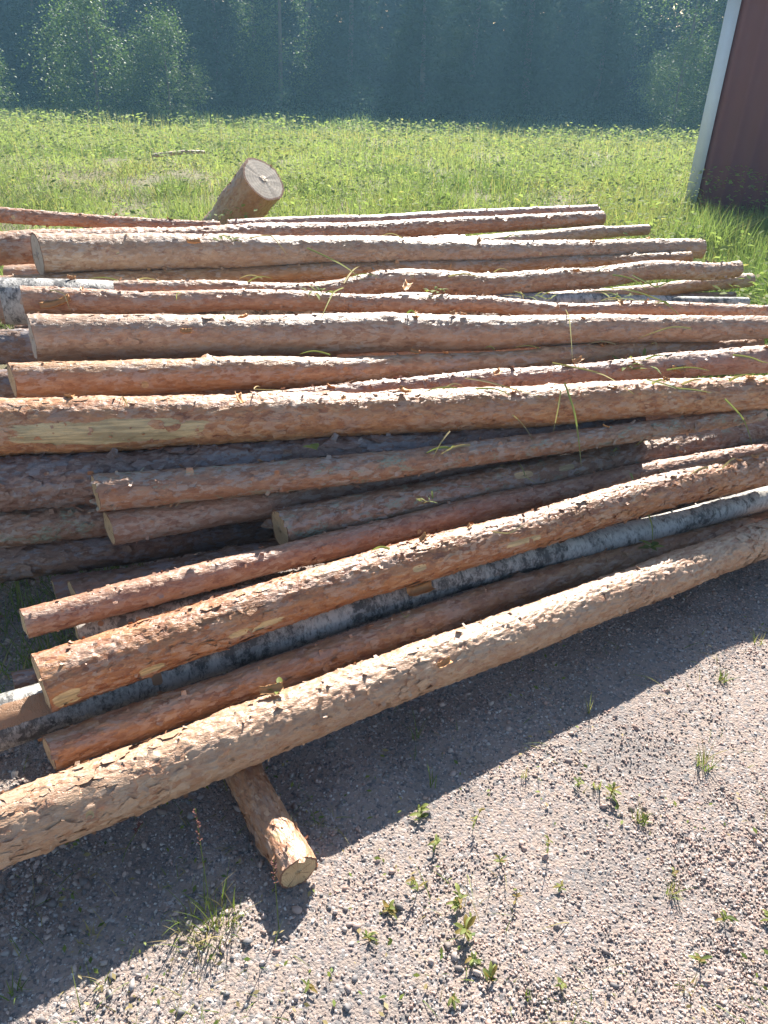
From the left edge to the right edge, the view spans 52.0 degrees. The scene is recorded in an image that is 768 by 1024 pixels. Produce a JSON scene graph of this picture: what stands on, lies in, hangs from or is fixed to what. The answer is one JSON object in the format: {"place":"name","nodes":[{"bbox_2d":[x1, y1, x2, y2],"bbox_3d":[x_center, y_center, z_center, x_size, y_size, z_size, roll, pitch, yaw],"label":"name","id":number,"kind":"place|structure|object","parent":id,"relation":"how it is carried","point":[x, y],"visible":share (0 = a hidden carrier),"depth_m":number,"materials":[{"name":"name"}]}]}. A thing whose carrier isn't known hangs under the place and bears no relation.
{"place":"outdoors","nodes":[
{"label":"outdoors","id":0,"kind":"place"},
{"bbox_2d":[3,264,343,282],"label":"pine log","id":1,"kind":"object","parent":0,"point":[26,269],"visible":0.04,"depth_m":4.02,"materials":[{"name":"brown wood"}]},
{"bbox_2d":[0,207,219,227],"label":"pine log","id":2,"kind":"object","parent":1,"relation":"on","point":[8,215],"visible":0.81,"depth_m":4.01,"materials":[{"name":"brown wood"}]},
{"bbox_2d":[0,45,767,1023],"bbox_3d":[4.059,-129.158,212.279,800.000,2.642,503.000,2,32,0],"label":"ground","id":3,"kind":"structure","parent":0,"point":[508,827],"depth_m":1.78,"materials":[{"name":"gravel"}]},
{"bbox_2d":[0,36,21,118],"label":"birch sapling","id":4,"kind":"object","parent":3,"relation":"on","point":[2,88],"visible":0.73,"depth_m":30.78,"materials":[{"name":"green plant"}]},
{"bbox_2d":[0,22,26,102],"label":"spruce tree","id":5,"kind":"object","parent":3,"relation":"on","point":[10,75],"visible":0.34,"depth_m":39.96,"materials":[{"name":"green plant"}]},
{"bbox_2d":[0,968,30,1001],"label":"grass tuft","id":6,"kind":"object","parent":3,"relation":"on","point":[11,992],"visible":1,"depth_m":1.50,"materials":[{"name":"plant"}]},
{"bbox_2d":[11,668,37,688],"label":"pine log","id":7,"kind":"object","parent":3,"relation":"on","point":[24,678],"visible":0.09,"depth_m":2.02,"materials":[{"name":"brown wood"}]},
{"bbox_2d":[74,581,262,639],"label":"birch log","id":8,"kind":"object","parent":7,"relation":"on","point":[86,630],"visible":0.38,"depth_m":2.12,"materials":[{"name":"grey wood"}]},
{"bbox_2d":[19,441,767,638],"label":"pine log","id":9,"kind":"object","parent":8,"relation":"on","point":[120,598],"visible":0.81,"depth_m":2.30,"materials":[{"name":"wood"}]},
{"bbox_2d":[0,0,92,102],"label":"spruce tree","id":10,"kind":"object","parent":3,"relation":"on","point":[29,18],"visible":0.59,"depth_m":40.19,"materials":[{"name":"green plant"}]},
{"bbox_2d":[2,0,110,99],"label":"spruce tree","id":11,"kind":"object","parent":3,"relation":"on","point":[23,72],"visible":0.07,"depth_m":43.07,"materials":[{"name":"green plant"}]},
{"bbox_2d":[15,0,150,124],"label":"birch sapling","id":12,"kind":"object","parent":3,"relation":"on","point":[86,9],"visible":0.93,"depth_m":30.72,"materials":[{"name":"green plant"}]},
{"bbox_2d":[76,918,103,953],"bbox_3d":[-0.588,0.856,1.588,0.059,0.044,0.076,2,32,0],"label":"grass tuft","id":13,"kind":"object","parent":3,"relation":"on","point":[93,932],"visible":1,"depth_m":1.60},
{"bbox_2d":[44,0,157,103],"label":"birch tree","id":14,"kind":"object","parent":3,"relation":"on","point":[78,44],"visible":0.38,"depth_m":39.34,"materials":[{"name":"green plant"}]},
{"bbox_2d":[71,0,171,98],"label":"spruce tree","id":15,"kind":"object","parent":3,"relation":"on","point":[120,22],"visible":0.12,"depth_m":43.68,"materials":[{"name":"green plant"}]},
{"bbox_2d":[108,1,212,127],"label":"birch sapling","id":16,"kind":"object","parent":3,"relation":"on","point":[165,27],"visible":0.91,"depth_m":32.14,"materials":[{"name":"green plant"}]},
{"bbox_2d":[151,150,204,157],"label":"fallen branch","id":17,"kind":"object","parent":3,"relation":"on","point":[171,153],"visible":0.63,"depth_m":12.91,"materials":[{"name":"brown wood"}]},
{"bbox_2d":[118,0,249,114],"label":"birch tree","id":18,"kind":"object","parent":3,"relation":"on","point":[184,7],"visible":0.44,"depth_m":38.41,"materials":[{"name":"green plant"}]},
{"bbox_2d":[148,0,223,94],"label":"spruce tree","id":19,"kind":"object","parent":3,"relation":"on","point":[181,33],"visible":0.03,"depth_m":42.56,"materials":[{"name":"green plant"}]},
{"bbox_2d":[49,559,337,599],"bbox_3d":[-0.588,0.189,2.507,0.898,0.093,0.096,-7,33,-14],"label":"pine log","id":20,"kind":"object","parent":3,"relation":"on","point":[60,585],"visible":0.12,"depth_m":2.38,"materials":[{"name":"brown wood"}]},
{"bbox_2d":[67,512,523,595],"bbox_3d":[-0.213,0.102,2.534,1.514,0.109,0.116,-11,34,-19],"label":"pine log","id":21,"kind":"object","parent":20,"relation":"on","point":[76,586],"visible":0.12,"depth_m":2.34,"materials":[{"name":"brown wood"}]},
{"bbox_2d":[260,416,767,544],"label":"pine log","id":22,"kind":"object","parent":21,"relation":"on","point":[295,522],"visible":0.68,"depth_m":2.58,"materials":[{"name":"brown wood"}]},
{"bbox_2d":[150,859,253,961],"bbox_3d":[-0.358,0.819,1.626,0.222,0.077,0.211,2,32,0],"label":"grass tuft","id":23,"kind":"object","parent":3,"relation":"on","point":[211,917],"visible":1,"depth_m":1.62,"materials":[{"name":"plant"}]},
{"bbox_2d":[192,808,211,921],"bbox_3d":[-0.368,0.722,1.608,0.015,0.258,0.096,-8,33,-16],"label":"grass stalk","id":24,"kind":"object","parent":3,"relation":"on","point":[199,825],"depth_m":1.58,"materials":[{"name":"plant"}]},
{"bbox_2d":[170,0,272,114],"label":"spruce tree","id":25,"kind":"object","parent":3,"relation":"on","point":[214,12],"visible":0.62,"depth_m":38.94,"materials":[{"name":"green plant"}]},
{"bbox_2d":[202,157,283,224],"bbox_3d":[-1.126,-2.077,5.692,1.037,0.377,0.387,-28,5,46],"label":"stump chunk","id":26,"kind":"object","parent":3,"relation":"on","point":[253,184],"visible":0.48,"depth_m":5.35,"materials":[{"name":"beige wood"}]},
{"bbox_2d":[196,712,318,888],"bbox_3d":[-0.324,0.639,1.886,0.108,0.111,0.582,-16,36,-26],"label":"pine log","id":27,"kind":"object","parent":3,"relation":"on","point":[272,826],"visible":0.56,"depth_m":1.74,"materials":[{"name":"wood"}]},
{"bbox_2d":[0,518,767,871],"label":"pine log","id":28,"kind":"object","parent":27,"relation":"on","point":[50,812],"visible":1,"depth_m":1.87,"materials":[{"name":"wood"}]},
{"bbox_2d":[259,682,283,694],"bbox_3d":[-0.265,0.419,1.858,0.057,0.016,0.025,-9,53,-7],"label":"bark curl","id":29,"kind":"object","parent":28,"relation":"on","point":[278,687],"visible":1,"depth_m":1.86,"materials":[{"name":"wood"}]},
{"bbox_2d":[437,656,452,667],"bbox_3d":[0.154,0.384,1.997,0.041,0.013,0.021,-23,60,-25],"label":"bark curl","id":30,"kind":"object","parent":28,"relation":"on","point":[445,662],"visible":1,"depth_m":2.00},
{"bbox_2d":[225,0,298,105],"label":"spruce tree","id":31,"kind":"object","parent":3,"relation":"on","point":[264,3],"visible":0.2,"depth_m":42.66,"materials":[{"name":"green plant"}]},
{"bbox_2d":[271,859,278,929],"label":"grass stalk","id":32,"kind":"object","parent":3,"relation":"on","point":[275,868],"depth_m":1.59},
{"bbox_2d":[218,0,340,110],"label":"birch tree","id":33,"kind":"object","parent":3,"relation":"on","point":[280,56],"visible":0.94,"depth_m":38.64,"materials":[{"name":"green plant"}]},
{"bbox_2d":[257,0,360,107],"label":"spruce tree","id":34,"kind":"object","parent":3,"relation":"on","point":[287,23],"visible":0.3,"depth_m":43.26,"materials":[{"name":"green plant"}]},
{"bbox_2d":[301,979,317,993],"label":"weed","id":35,"kind":"object","parent":3,"relation":"on","point":[310,987],"visible":1,"depth_m":1.52,"materials":[{"name":"green plant"}]},
{"bbox_2d":[0,0,726,131],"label":"forest","id":36,"kind":"object","parent":3,"relation":"on","point":[4,4],"visible":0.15,"depth_m":39.21,"materials":[{"name":"green plant"}]},
{"bbox_2d":[0,95,767,692],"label":"field grass","id":37,"kind":"structure","parent":3,"relation":"on","point":[440,141],"depth_m":11.20,"materials":[{"name":"plant"}]},
{"bbox_2d":[0,558,767,1023],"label":"sparse ground weeds","id":38,"kind":"object","parent":3,"relation":"on","point":[306,1004],"visible":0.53,"depth_m":1.62,"materials":[{"name":"green plant"}]},
{"bbox_2d":[379,899,397,919],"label":"weed","id":39,"kind":"object","parent":3,"relation":"on","point":[391,909],"visible":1,"depth_m":1.66,"materials":[{"name":"green plant"}]},
{"bbox_2d":[37,511,767,770],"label":"pine log","id":40,"kind":"object","parent":3,"relation":"on","point":[112,730],"visible":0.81,"depth_m":2.09,"materials":[{"name":"wood"}]},
{"bbox_2d":[0,486,767,751],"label":"birch log","id":41,"kind":"object","parent":40,"relation":"on","point":[27,715],"visible":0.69,"depth_m":2.19,"materials":[{"name":"grey wood"}]},
{"bbox_2d":[30,450,767,711],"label":"pine log","id":42,"kind":"object","parent":41,"relation":"on","point":[71,672],"visible":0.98,"depth_m":2.10,"materials":[{"name":"wood"}]},
{"bbox_2d":[406,581,435,595],"bbox_3d":[0.105,0.223,2.256,0.083,0.023,0.034,-14,56,-24],"label":"bark curl","id":43,"kind":"object","parent":41,"relation":"on","point":[425,587],"visible":0.98,"depth_m":2.26,"materials":[{"name":"wood"}]},
{"bbox_2d":[639,540,663,550],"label":"leaf sprig","id":44,"kind":"object","parent":40,"relation":"on","point":[654,545],"visible":1,"depth_m":2.53,"materials":[{"name":"green plant"}]},
{"bbox_2d":[405,876,427,890],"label":"weed","id":45,"kind":"object","parent":3,"relation":"on","point":[412,880],"visible":1,"depth_m":1.69,"materials":[{"name":"green plant"}]},
{"bbox_2d":[409,803,429,816],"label":"weed","id":46,"kind":"object","parent":3,"relation":"on","point":[422,808],"visible":1,"depth_m":1.86,"materials":[{"name":"green plant"}]},
{"bbox_2d":[448,992,459,1009],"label":"weed","id":47,"kind":"object","parent":3,"relation":"on","point":[452,998],"visible":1,"depth_m":1.50,"materials":[{"name":"green plant"}]},
{"bbox_2d":[445,883,467,911],"bbox_3d":[0.154,0.825,1.676,0.033,0.038,0.051,19,36,25],"label":"weed","id":48,"kind":"object","parent":3,"relation":"on","point":[456,901],"visible":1,"depth_m":1.67,"materials":[{"name":"green plant"}]},
{"bbox_2d":[453,914,475,940],"bbox_3d":[0.163,0.852,1.616,0.044,0.056,0.056,10,33,14],"label":"weed","id":49,"kind":"object","parent":3,"relation":"on","point":[468,923],"visible":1,"depth_m":1.61,"materials":[{"name":"green plant"}]},
{"bbox_2d":[465,952,482,966],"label":"weed","id":50,"kind":"object","parent":3,"relation":"on","point":[471,959],"visible":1,"depth_m":1.57,"materials":[{"name":"green plant"}]},
{"bbox_2d":[482,960,497,982],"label":"weed","id":51,"kind":"object","parent":3,"relation":"on","point":[490,973],"visible":1,"depth_m":1.54,"materials":[{"name":"green plant"}]},
{"bbox_2d":[247,345,767,393],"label":"pine log","id":52,"kind":"object","parent":3,"relation":"on","point":[720,361],"visible":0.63,"depth_m":2.94,"materials":[{"name":"brown wood"}]},
{"bbox_2d":[552,362,633,393],"bbox_3d":[0.759,-0.479,2.768,0.090,0.038,0.407,-16,36,-26],"label":"loose straw","id":53,"kind":"object","parent":52,"relation":"on","point":[583,369],"visible":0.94,"depth_m":2.86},
{"bbox_2d":[612,348,661,374],"bbox_3d":[0.970,-0.570,2.993,0.180,0.043,0.195,2,32,0],"label":"leaf sprig","id":54,"kind":"object","parent":52,"relation":"on","point":[644,354],"visible":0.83,"depth_m":2.97,"materials":[{"name":"green plant"}]},
{"bbox_2d":[604,782,621,804],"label":"weed","id":55,"kind":"object","parent":3,"relation":"on","point":[611,789],"visible":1,"depth_m":1.91,"materials":[{"name":"green plant"}]},
{"bbox_2d":[594,0,673,116],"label":"spruce tree","id":56,"kind":"object","parent":3,"relation":"on","point":[638,18],"visible":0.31,"depth_m":42.81,"materials":[{"name":"green plant"}]},
{"bbox_2d":[629,803,650,825],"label":"grass tuft","id":57,"kind":"object","parent":3,"relation":"on","point":[642,817],"visible":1,"depth_m":1.88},
{"bbox_2d":[524,485,767,512],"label":"pine log","id":58,"kind":"object","parent":3,"relation":"on","point":[718,497],"visible":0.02,"depth_m":3.05,"materials":[{"name":"brown wood"}]},
{"bbox_2d":[0,522,274,583],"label":"pine log","id":59,"kind":"object","parent":58,"relation":"on","point":[28,562],"visible":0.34,"depth_m":2.46,"materials":[{"name":"brown wood"}]},
{"bbox_2d":[0,504,270,547],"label":"pine log","id":60,"kind":"object","parent":59,"relation":"on","point":[33,526],"visible":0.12,"depth_m":2.38,"materials":[{"name":"brown wood"}]},
{"bbox_2d":[0,417,645,511],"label":"pine log","id":61,"kind":"object","parent":60,"relation":"on","point":[30,482],"visible":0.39,"depth_m":2.35,"materials":[{"name":"brown wood"}]},
{"bbox_2d":[103,450,580,544],"bbox_3d":[-0.057,-0.091,2.578,1.636,0.112,0.114,-10,34,-19],"label":"pine log","id":62,"kind":"object","parent":60,"relation":"on","point":[125,526],"visible":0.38,"depth_m":2.38,"materials":[{"name":"brown wood"}]},
{"bbox_2d":[87,409,767,511],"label":"pine log","id":63,"kind":"object","parent":62,"relation":"on","point":[117,490],"visible":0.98,"depth_m":2.40,"materials":[{"name":"brown wood"}]},
{"bbox_2d":[0,374,767,456],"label":"pine log","id":64,"kind":"object","parent":63,"relation":"on","point":[66,425],"visible":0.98,"depth_m":2.44,"materials":[{"name":"wood"}]},
{"bbox_2d":[465,377,538,396],"bbox_3d":[0.357,-0.395,2.475,0.272,0.037,0.055,23,38,30],"label":"loose straw","id":65,"kind":"object","parent":64,"relation":"on","point":[496,384],"visible":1,"depth_m":2.46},
{"bbox_2d":[564,383,580,458],"bbox_3d":[0.617,-0.285,2.579,0.008,0.235,0.156,-11,34,-20],"label":"loose straw","id":66,"kind":"object","parent":64,"relation":"hanging from","point":[569,396],"visible":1,"depth_m":2.56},
{"bbox_2d":[647,379,709,392],"bbox_3d":[0.961,-0.404,2.568,0.210,0.033,0.083,11,33,15],"label":"loose straw","id":67,"kind":"object","parent":64,"relation":"on","point":[674,386],"visible":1,"depth_m":2.55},
{"bbox_2d":[725,398,752,447],"bbox_3d":[1.244,-0.300,2.741,0.195,0.219,0.026,-9,34,-17],"label":"loose straw","id":68,"kind":"object","parent":64,"relation":"hanging from","point":[731,405],"visible":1,"depth_m":2.70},
{"bbox_2d":[616,0,727,131],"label":"birch tree","id":69,"kind":"object","parent":3,"relation":"on","point":[694,17],"visible":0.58,"depth_m":37.25,"materials":[{"name":"green plant"}]},
{"bbox_2d":[630,16,715,136],"bbox_3d":[13.103,-19.221,34.898,4.201,4.857,3.834,-20,38,-31],"label":"birch sapling","id":70,"kind":"object","parent":3,"relation":"on","point":[685,46],"visible":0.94,"depth_m":34.68,"materials":[{"name":"green plant"}]},
{"bbox_2d":[632,0,726,117],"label":"spruce tree","id":71,"kind":"object","parent":3,"relation":"on","point":[675,37],"visible":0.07,"depth_m":42.53,"materials":[{"name":"green plant"}]},
{"bbox_2d":[665,879,696,901],"bbox_3d":[0.636,0.817,1.711,0.056,0.044,0.062,-19,38,-30],"label":"grass tuft","id":72,"kind":"object","parent":3,"relation":"on","point":[670,889],"visible":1,"depth_m":1.72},
{"bbox_2d":[688,952,712,963],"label":"weed","id":73,"kind":"object","parent":3,"relation":"on","point":[699,959],"visible":1,"depth_m":1.59,"materials":[{"name":"green plant"}]},
{"bbox_2d":[691,736,734,771],"bbox_3d":[0.829,0.620,2.007,0.093,0.073,0.098,26,39,33],"label":"grass tuft","id":74,"kind":"object","parent":3,"relation":"on","point":[704,762],"visible":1,"depth_m":2.02,"materials":[{"name":"plant"}]},
{"bbox_2d":[684,0,767,218],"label":"barn","id":75,"kind":"structure","parent":3,"relation":"on","point":[733,132],"depth_m":8.40,"materials":[{"name":"red wood"}]},
{"bbox_2d":[715,909,738,922],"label":"weed","id":76,"kind":"object","parent":3,"relation":"on","point":[730,917],"visible":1,"depth_m":1.66,"materials":[{"name":"green plant"}]},
{"bbox_2d":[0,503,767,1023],"bbox_3d":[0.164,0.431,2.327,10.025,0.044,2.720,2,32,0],"label":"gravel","id":77,"kind":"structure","parent":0,"point":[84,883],"depth_m":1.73,"materials":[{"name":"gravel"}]},
{"bbox_2d":[427,833,440,851],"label":"weed","id":78,"kind":"object","parent":77,"relation":"on","point":[436,841],"visible":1,"depth_m":1.79,"materials":[{"name":"green plant"}]},
{"bbox_2d":[445,225,606,240],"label":"pine log","id":79,"kind":"object","parent":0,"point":[587,233],"visible":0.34,"depth_m":4.57,"materials":[{"name":"brown wood"}]},
{"bbox_2d":[0,210,605,265],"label":"pine log","id":80,"kind":"object","parent":79,"relation":"on","point":[15,247],"visible":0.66,"depth_m":4.18,"materials":[{"name":"brown wood"}]},
{"bbox_2d":[226,204,598,224],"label":"pine log","id":81,"kind":"object","parent":79,"relation":"on","point":[329,218],"visible":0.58,"depth_m":4.50,"materials":[{"name":"brown wood"}]},
{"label":"pine log","id":82,"kind":"object","parent":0,"visible":0},
{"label":"pine log","id":83,"kind":"object","parent":82,"relation":"on","visible":0},
{"bbox_2d":[0,328,336,364],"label":"pine log","id":84,"kind":"object","parent":83,"relation":"on","point":[15,345],"visible":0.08,"depth_m":2.85,"materials":[{"name":"brown wood"}]},
{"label":"pine log","id":85,"kind":"object","parent":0,"visible":0},
{"bbox_2d":[149,414,696,449],"bbox_3d":[0.231,-0.349,3.121,2.349,0.155,0.154,-4,33,-10],"label":"pine log","id":86,"kind":"object","parent":85,"relation":"on","point":[659,417],"visible":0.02,"depth_m":3.21,"materials":[{"name":"brown wood"}]},
{"bbox_2d":[0,369,317,397],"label":"pine log","id":87,"kind":"object","parent":86,"relation":"on","point":[6,390],"visible":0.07,"depth_m":2.78,"materials":[{"name":"brown wood"}]},
{"bbox_2d":[7,339,764,397],"bbox_3d":[0.196,-0.558,2.934,2.956,0.128,0.160,-6,33,-16],"label":"pine log","id":88,"kind":"object","parent":87,"relation":"on","point":[205,372],"visible":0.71,"depth_m":2.71,"materials":[{"name":"brown wood"}]},
{"bbox_2d":[26,312,767,361],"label":"pine log","id":89,"kind":"object","parent":88,"relation":"on","point":[79,337],"visible":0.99,"depth_m":2.85,"materials":[{"name":"brown wood"}]},
{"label":"pine log","id":90,"kind":"object","parent":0,"visible":0},
{"bbox_2d":[337,347,540,356],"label":"pine log","id":91,"kind":"object","parent":90,"relation":"on","point":[374,354],"depth_m":3.67,"materials":[{"name":"brown wood"}]},
{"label":"pine log","id":92,"kind":"object","parent":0,"visible":0},
{"bbox_2d":[15,313,513,328],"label":"pine log","id":93,"kind":"object","parent":92,"relation":"on","point":[26,326],"visible":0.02,"depth_m":4.15,"materials":[{"name":"brown wood"}]},
{"bbox_2d":[0,290,569,323],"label":"pine log","id":94,"kind":"object","parent":93,"relation":"on","point":[2,318],"visible":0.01,"depth_m":3.64,"materials":[{"name":"brown wood"}]},
{"bbox_2d":[0,251,692,281],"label":"pine log","id":95,"kind":"object","parent":94,"relation":"on","point":[319,270],"visible":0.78,"depth_m":3.71,"materials":[{"name":"brown wood"}]},
{"bbox_2d":[30,232,706,274],"bbox_3d":[0.111,-1.276,3.871,3.429,0.195,0.202,-6,33,-16],"label":"pine log","id":96,"kind":"object","parent":95,"relation":"on","point":[59,253],"visible":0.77,"depth_m":3.62,"materials":[{"name":"brown wood"}]},
{"bbox_2d":[666,292,736,296],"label":"pine log","id":97,"kind":"object","parent":94,"relation":"on","point":[713,294],"visible":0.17,"depth_m":4.09,"materials":[{"name":"brown wood"}]},
{"bbox_2d":[551,273,755,294],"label":"pine log","id":98,"kind":"object","parent":97,"relation":"on","point":[681,286],"visible":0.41,"depth_m":4.04,"materials":[{"name":"brown wood"}]},
{"bbox_2d":[0,277,749,324],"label":"birch log","id":99,"kind":"object","parent":98,"relation":"on","point":[12,306],"visible":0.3,"depth_m":3.32,"materials":[{"name":"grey wood"}]},
{"bbox_2d":[20,285,767,315],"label":"pine log","id":100,"kind":"object","parent":99,"relation":"on","point":[96,301],"visible":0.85,"depth_m":3.15,"materials":[{"name":"brown wood"}]},
{"bbox_2d":[39,293,70,308],"bbox_3d":[-1.231,-0.782,2.955,0.114,0.029,0.041,-21,57,-13],"label":"bark curl","id":101,"kind":"object","parent":100,"relation":"on","point":[52,304],"visible":0.98,"depth_m":2.96,"materials":[{"name":"wood"}]},
{"bbox_2d":[303,285,338,299],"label":"leaf sprig","id":102,"kind":"object","parent":100,"relation":"on","point":[317,295],"visible":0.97,"depth_m":3.10,"materials":[{"name":"green plant"}]},
{"bbox_2d":[505,291,555,300],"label":"leaf sprig","id":103,"kind":"object","parent":100,"relation":"on","point":[522,294],"visible":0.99,"depth_m":3.35,"materials":[{"name":"green plant"}]},
{"bbox_2d":[606,287,678,314],"bbox_3d":[1.115,-0.908,3.381,0.036,0.066,0.436,-21,39,-32],"label":"loose straw","id":104,"kind":"object","parent":100,"relation":"on","point":[642,294],"visible":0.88,"depth_m":3.37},
{"bbox_2d":[113,260,743,295],"bbox_3d":[0.369,-1.026,3.505,2.993,0.154,0.194,-7,33,-16],"label":"pine log","id":105,"kind":"object","parent":99,"relation":"on","point":[485,284],"visible":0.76,"depth_m":3.46,"materials":[{"name":"brown wood"}]},
{"bbox_2d":[306,247,362,279],"bbox_3d":[-0.198,-1.091,3.446,0.052,0.031,0.490,-18,37,-29],"label":"loose straw","id":106,"kind":"object","parent":105,"relation":"on","point":[330,259],"visible":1,"depth_m":3.54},
{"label":"pine log","id":107,"kind":"object","parent":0,"visible":0},
{"bbox_2d":[412,234,464,238],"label":"pine log","id":108,"kind":"object","parent":107,"relation":"on","point":[445,236],"visible":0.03,"depth_m":4.87,"materials":[{"name":"brown wood"}]},
{"bbox_2d":[452,224,650,237],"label":"pine log","id":109,"kind":"object","parent":108,"relation":"on","point":[629,230],"visible":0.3,"depth_m":5.10,"materials":[{"name":"brown wood"}]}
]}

